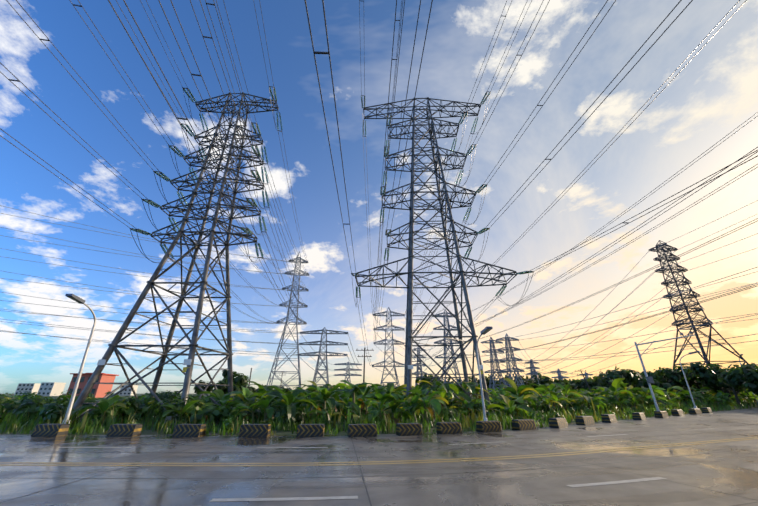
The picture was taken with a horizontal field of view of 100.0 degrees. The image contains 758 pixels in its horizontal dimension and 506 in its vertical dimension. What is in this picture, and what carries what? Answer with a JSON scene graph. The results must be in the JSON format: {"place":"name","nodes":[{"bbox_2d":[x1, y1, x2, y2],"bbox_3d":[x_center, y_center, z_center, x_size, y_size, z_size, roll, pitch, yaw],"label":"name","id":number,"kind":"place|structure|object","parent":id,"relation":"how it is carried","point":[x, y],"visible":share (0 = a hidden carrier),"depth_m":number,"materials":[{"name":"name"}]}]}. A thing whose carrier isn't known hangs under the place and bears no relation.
{"place":"outdoors","nodes":[
{"label":"outdoors","id":0,"kind":"place"},
{"bbox_2d":[14,383,40,395],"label":"grey house","id":1,"kind":"structure","parent":0,"point":[31,387],"depth_m":255.36,"materials":[{"name":"grey"}]},
{"bbox_2d":[16,384,32,393],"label":"windows","id":2,"kind":"structure","parent":1,"relation":"in","point":[19,384],"depth_m":254.71,"materials":[{"name":"grey"}]},
{"bbox_2d":[37,382,65,395],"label":"grey house","id":3,"kind":"structure","parent":0,"point":[50,388],"depth_m":217.78,"materials":[{"name":"grey"}]},
{"bbox_2d":[38,383,52,393],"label":"windows","id":4,"kind":"structure","parent":3,"relation":"in","point":[42,383],"depth_m":216.90,"materials":[{"name":"blue"}]},
{"bbox_2d":[66,373,118,397],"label":"red house","id":5,"kind":"structure","parent":0,"point":[98,390],"depth_m":131.87,"materials":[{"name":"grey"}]},
{"bbox_2d":[69,377,99,393],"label":"windows","id":6,"kind":"structure","parent":5,"relation":"in","point":[82,378],"depth_m":130.79,"materials":[{"name":"grey"}]},
{"bbox_2d":[119,385,137,395],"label":"grey house","id":7,"kind":"structure","parent":0,"point":[127,391],"depth_m":264.57,"materials":[{"name":"grey"}]},
{"bbox_2d":[0,408,757,505],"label":"road","id":8,"kind":"structure","parent":0,"point":[541,488],"depth_m":7.42,"materials":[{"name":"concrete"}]},
{"bbox_2d":[31,424,69,436],"bbox_3d":[-13.600,7.342,13.208,1.088,0.430,0.500,-1,-24,3],"label":"barrier block","id":9,"kind":"object","parent":8,"relation":"on","point":[47,430],"depth_m":13.03,"materials":[{"name":"paint"}]},
{"bbox_2d":[106,424,142,436],"bbox_3d":[-10.500,7.326,13.171,1.092,0.430,0.500,-1,-24,3],"label":"barrier block","id":10,"kind":"object","parent":8,"relation":"on","point":[123,430],"depth_m":12.98,"materials":[{"name":"paint"}]},
{"bbox_2d":[172,424,205,436],"bbox_3d":[-7.800,7.315,13.147,1.106,0.430,0.500,-2,-24,5],"label":"barrier block","id":11,"kind":"object","parent":8,"relation":"on","point":[189,430],"depth_m":12.96,"materials":[{"name":"paint"}]},
{"bbox_2d":[238,424,270,436],"bbox_3d":[-5.100,7.308,13.130,1.150,0.430,0.500,1,-24,-2],"label":"barrier block","id":12,"kind":"object","parent":8,"relation":"on","point":[254,430],"depth_m":12.93,"materials":[{"name":"paint"}]},
{"bbox_2d":[297,424,324,436],"bbox_3d":[-2.802,7.303,13.119,1.058,0.430,0.500,1,-24,-3],"label":"barrier block","id":13,"kind":"object","parent":8,"relation":"on","point":[310,430],"depth_m":12.92,"materials":[{"name":"paint"}]},
{"bbox_2d":[348,424,376,436],"bbox_3d":[-0.695,7.316,13.149,1.146,0.430,0.500,4,-24,-9],"label":"barrier block","id":14,"kind":"object","parent":8,"relation":"on","point":[362,430],"depth_m":12.95,"materials":[{"name":"paint"}]},
{"bbox_2d":[0,425,756,505],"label":"slab joints","id":15,"kind":"object","parent":8,"relation":"on","point":[362,476],"visible":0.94,"depth_m":7.03,"materials":[{"name":"grey concrete"}]},
{"bbox_2d":[0,437,757,465],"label":"yellow line","id":16,"kind":"object","parent":8,"relation":"on","point":[432,460],"visible":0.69,"depth_m":8.05,"materials":[{"name":"paint"}]},
{"bbox_2d":[58,429,707,501],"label":"lane dashes","id":17,"kind":"object","parent":8,"relation":"on","point":[356,497],"visible":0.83,"depth_m":6.04,"materials":[{"name":"white paint"}]},
{"bbox_2d":[396,423,421,435],"bbox_3d":[1.275,7.468,13.494,1.003,0.430,0.500,6,-25,-14],"label":"barrier block","id":18,"kind":"object","parent":8,"relation":"on","point":[408,429],"depth_m":13.31,"materials":[{"name":"paint"}]},
{"bbox_2d":[436,422,461,433],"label":"barrier block","id":19,"kind":"object","parent":8,"relation":"on","point":[448,427],"depth_m":13.86,"materials":[{"name":"paint"}]},
{"bbox_2d":[476,420,501,432],"bbox_3d":[5.054,7.986,14.668,1.072,0.430,0.500,9,-25,-19],"label":"barrier block","id":20,"kind":"object","parent":8,"relation":"on","point":[487,426],"depth_m":14.48,"materials":[{"name":"paint"}]},
{"bbox_2d":[511,419,536,430],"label":"barrier block","id":21,"kind":"object","parent":8,"relation":"on","point":[523,424],"depth_m":15.30,"materials":[{"name":"paint"}]},
{"bbox_2d":[549,417,567,427],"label":"barrier block","id":22,"kind":"object","parent":8,"relation":"on","point":[558,422],"depth_m":16.26,"materials":[{"name":"paint"}]},
{"bbox_2d":[575,416,594,424],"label":"barrier block","id":23,"kind":"object","parent":8,"relation":"on","point":[584,420],"depth_m":17.72,"materials":[{"name":"paint"}]},
{"bbox_2d":[601,414,617,422],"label":"barrier block","id":24,"kind":"object","parent":8,"relation":"on","point":[608,418],"depth_m":19.16,"materials":[{"name":"paint"}]},
{"bbox_2d":[632,412,646,419],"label":"barrier block","id":25,"kind":"object","parent":8,"relation":"on","point":[638,415],"depth_m":20.95,"materials":[{"name":"paint"}]},
{"bbox_2d":[654,411,668,417],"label":"barrier block","id":26,"kind":"object","parent":8,"relation":"on","point":[660,414],"depth_m":22.86,"materials":[{"name":"paint"}]},
{"bbox_2d":[671,409,684,415],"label":"barrier block","id":27,"kind":"object","parent":8,"relation":"on","point":[676,412],"depth_m":24.89,"materials":[{"name":"paint"}]},
{"bbox_2d":[688,408,701,414],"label":"barrier block","id":28,"kind":"object","parent":8,"relation":"on","point":[695,411],"depth_m":26.53,"materials":[{"name":"paint"}]},
{"bbox_2d":[701,407,712,412],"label":"barrier block","id":29,"kind":"object","parent":8,"relation":"on","point":[706,410],"depth_m":28.30,"materials":[{"name":"paint"}]},
{"bbox_2d":[0,394,757,434],"bbox_3d":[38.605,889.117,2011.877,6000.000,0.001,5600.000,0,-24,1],"label":"ground","id":30,"kind":"structure","parent":0,"point":[150,432],"depth_m":15.63,"materials":[{"name":"brown soil"}]},
{"bbox_2d":[62,294,95,423],"bbox_3d":[-14.122,4.937,14.405,0.507,5.808,2.074,0,-24,1],"label":"street lamp","id":31,"kind":"object","parent":30,"relation":"on","point":[80,301],"visible":0.88,"depth_m":14.97,"materials":[{"name":"metal"}]},
{"bbox_2d":[71,408,495,426],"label":"tower footings","id":32,"kind":"object","parent":30,"relation":"on","point":[166,418],"depth_m":17.18,"materials":[{"name":"concrete"}]},
{"bbox_2d":[72,92,277,417],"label":"tower tubes","id":33,"kind":"object","parent":32,"relation":"on","point":[114,346],"visible":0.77,"depth_m":24.03,"materials":[{"name":"metal"}]},
{"bbox_2d":[82,93,278,403],"bbox_3d":[-13.913,-2.811,26.182,7.959,27.378,6.026,0,-24,1],"label":"tower lattice","id":34,"kind":"object","parent":33,"relation":"attached to","point":[218,145],"visible":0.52,"depth_m":26.92,"materials":[{"name":"metal"}]},
{"bbox_2d":[97,359,482,368],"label":"tower number plates","id":35,"kind":"object","parent":33,"relation":"attached to","point":[103,361],"visible":1,"depth_m":18.97,"materials":[{"name":"white"}]},
{"bbox_2d":[131,87,532,296],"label":"insulator strings","id":36,"kind":"object","parent":33,"relation":"attached to","point":[249,231],"visible":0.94,"depth_m":29.78,"materials":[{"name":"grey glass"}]},
{"bbox_2d":[182,367,482,373],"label":"tower warning signs","id":37,"kind":"object","parent":33,"relation":"attached to","point":[185,369],"visible":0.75,"depth_m":18.77,"materials":[{"name":"yellow"}]},
{"bbox_2d":[355,97,516,403],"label":"tower tubes","id":38,"kind":"object","parent":32,"relation":"on","point":[409,338],"visible":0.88,"depth_m":33.41,"materials":[{"name":"metal"}]},
{"bbox_2d":[0,0,757,365],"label":"conductors","id":39,"kind":"object","parent":38,"relation":"attached to","point":[384,148],"visible":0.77,"depth_m":23.34,"materials":[{"name":"grey"}]},
{"bbox_2d":[8,0,628,297],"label":"line fittings","id":40,"kind":"object","parent":39,"relation":"on","point":[316,52],"visible":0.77,"depth_m":24.84,"materials":[{"name":"metal"}]},
{"bbox_2d":[355,98,516,394],"bbox_3d":[5.585,-3.731,35.559,15.918,35.736,6.274,0,-24,1],"label":"tower lattice","id":41,"kind":"object","parent":38,"relation":"attached to","point":[440,198],"visible":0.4,"depth_m":35.60,"materials":[{"name":"metal"}]},
{"bbox_2d":[266,251,308,390],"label":"tower lattice","id":42,"kind":"object","parent":30,"relation":"on","point":[297,323],"visible":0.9,"depth_m":100.78,"materials":[{"name":"silver metal"}]},
{"bbox_2d":[0,200,757,382],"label":"conductors","id":43,"kind":"object","parent":42,"relation":"attached to","point":[547,359],"visible":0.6,"depth_m":69.44,"materials":[{"name":"silver metal"}]},
{"bbox_2d":[298,327,347,384],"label":"tower lattice","id":44,"kind":"object","parent":30,"relation":"on","point":[317,369],"visible":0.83,"depth_m":85.25,"materials":[{"name":"silver metal"}]},
{"bbox_2d":[334,362,361,383],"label":"tower lattice","id":45,"kind":"object","parent":30,"relation":"on","point":[347,370],"visible":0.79,"depth_m":186.54,"materials":[{"name":"silver metal"}]},
{"bbox_2d":[356,348,373,382],"bbox_3d":[-1.426,12.097,30.621,1.800,5.783,0.190,0,-24,1],"label":"utility pole","id":46,"kind":"object","parent":30,"relation":"on","point":[364,350],"visible":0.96,"depth_m":31.41,"materials":[{"name":"grey metal"}]},
{"bbox_2d":[0,362,757,435],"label":"plants","id":47,"kind":"object","parent":30,"relation":"on","point":[29,409],"visible":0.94,"depth_m":20.56,"materials":[{"name":"green plant"}]},
{"bbox_2d":[1,389,756,426],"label":"plants","id":48,"kind":"object","parent":30,"relation":"on","point":[353,401],"visible":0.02,"depth_m":19.30,"materials":[{"name":"green plant"}]},
{"bbox_2d":[372,307,404,386],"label":"tower lattice","id":49,"kind":"object","parent":30,"relation":"on","point":[389,343],"visible":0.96,"depth_m":97.31,"materials":[{"name":"silver metal"}]},
{"bbox_2d":[412,346,426,385],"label":"tower lattice","id":50,"kind":"object","parent":30,"relation":"on","point":[418,365],"visible":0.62,"depth_m":196.38,"materials":[{"name":"silver metal"}]},
{"bbox_2d":[432,309,461,385],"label":"tower lattice","id":51,"kind":"object","parent":30,"relation":"on","point":[448,339],"visible":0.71,"depth_m":115.25,"materials":[{"name":"silver metal"}]},
{"bbox_2d":[203,379,755,406],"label":"tree branch","id":52,"kind":"object","parent":30,"relation":"on","point":[727,391],"visible":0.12,"depth_m":47.08,"materials":[{"name":"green plant"}]},
{"bbox_2d":[476,326,492,420],"bbox_3d":[5.308,6.088,15.557,0.289,4.620,1.799,4,-24,-8],"label":"street lamp","id":53,"kind":"object","parent":30,"relation":"on","point":[485,330],"visible":0.83,"depth_m":16.02,"materials":[{"name":"metal"}]},
{"bbox_2d":[481,337,506,391],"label":"tower lattice","id":54,"kind":"object","parent":30,"relation":"on","point":[491,350],"visible":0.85,"depth_m":133.96,"materials":[{"name":"silver metal"}]},
{"bbox_2d":[247,366,756,394],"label":"trees","id":55,"kind":"object","parent":30,"relation":"on","point":[602,379],"visible":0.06,"depth_m":165.39,"materials":[{"name":"green plant"}]},
{"bbox_2d":[496,333,523,387],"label":"tower lattice","id":56,"kind":"object","parent":30,"relation":"on","point":[513,358],"visible":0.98,"depth_m":123.27,"materials":[{"name":"silver metal"}]},
{"bbox_2d":[524,359,540,383],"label":"tower lattice","id":57,"kind":"object","parent":30,"relation":"on","point":[532,367],"visible":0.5,"depth_m":213.67,"materials":[{"name":"silver metal"}]},
{"bbox_2d":[551,368,568,380],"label":"tower lattice","id":58,"kind":"object","parent":30,"relation":"on","point":[561,377],"visible":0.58,"depth_m":271.69,"materials":[{"name":"silver metal"}]},
{"bbox_2d":[575,369,591,392],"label":"utility pole","id":59,"kind":"object","parent":30,"relation":"on","point":[585,379],"visible":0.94,"depth_m":48.95,"materials":[{"name":"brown metal"}]},
{"bbox_2d":[634,332,694,410],"bbox_3d":[23.389,9.482,25.069,3.978,6.089,0.481,-15,-28,30],"label":"camera gantry","id":60,"kind":"object","parent":30,"relation":"on","point":[649,380],"visible":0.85,"depth_m":25.75,"materials":[{"name":"metal"}]},
{"bbox_2d":[679,351,699,407],"bbox_3d":[29.738,11.968,29.705,0.289,5.283,1.943,13,-27,-28],"label":"street lamp","id":61,"kind":"object","parent":30,"relation":"on","point":[694,406],"visible":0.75,"depth_m":30.22,"materials":[{"name":"metal"}]},
{"bbox_2d":[649,240,748,392],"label":"tower lattice","id":62,"kind":"object","parent":30,"relation":"on","point":[665,282],"visible":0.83,"depth_m":78.21,"materials":[{"name":"grey metal"}]},
{"bbox_2d":[739,354,757,404],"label":"street lamp","id":63,"kind":"object","parent":30,"relation":"on","point":[752,392],"visible":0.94,"depth_m":48.41,"materials":[{"name":"metal"}]},
{"bbox_2d":[0,0,757,393],"label":"sky","id":64,"kind":"structure","parent":0,"point":[716,92],"materials":[{"name":"blue"}]}
]}

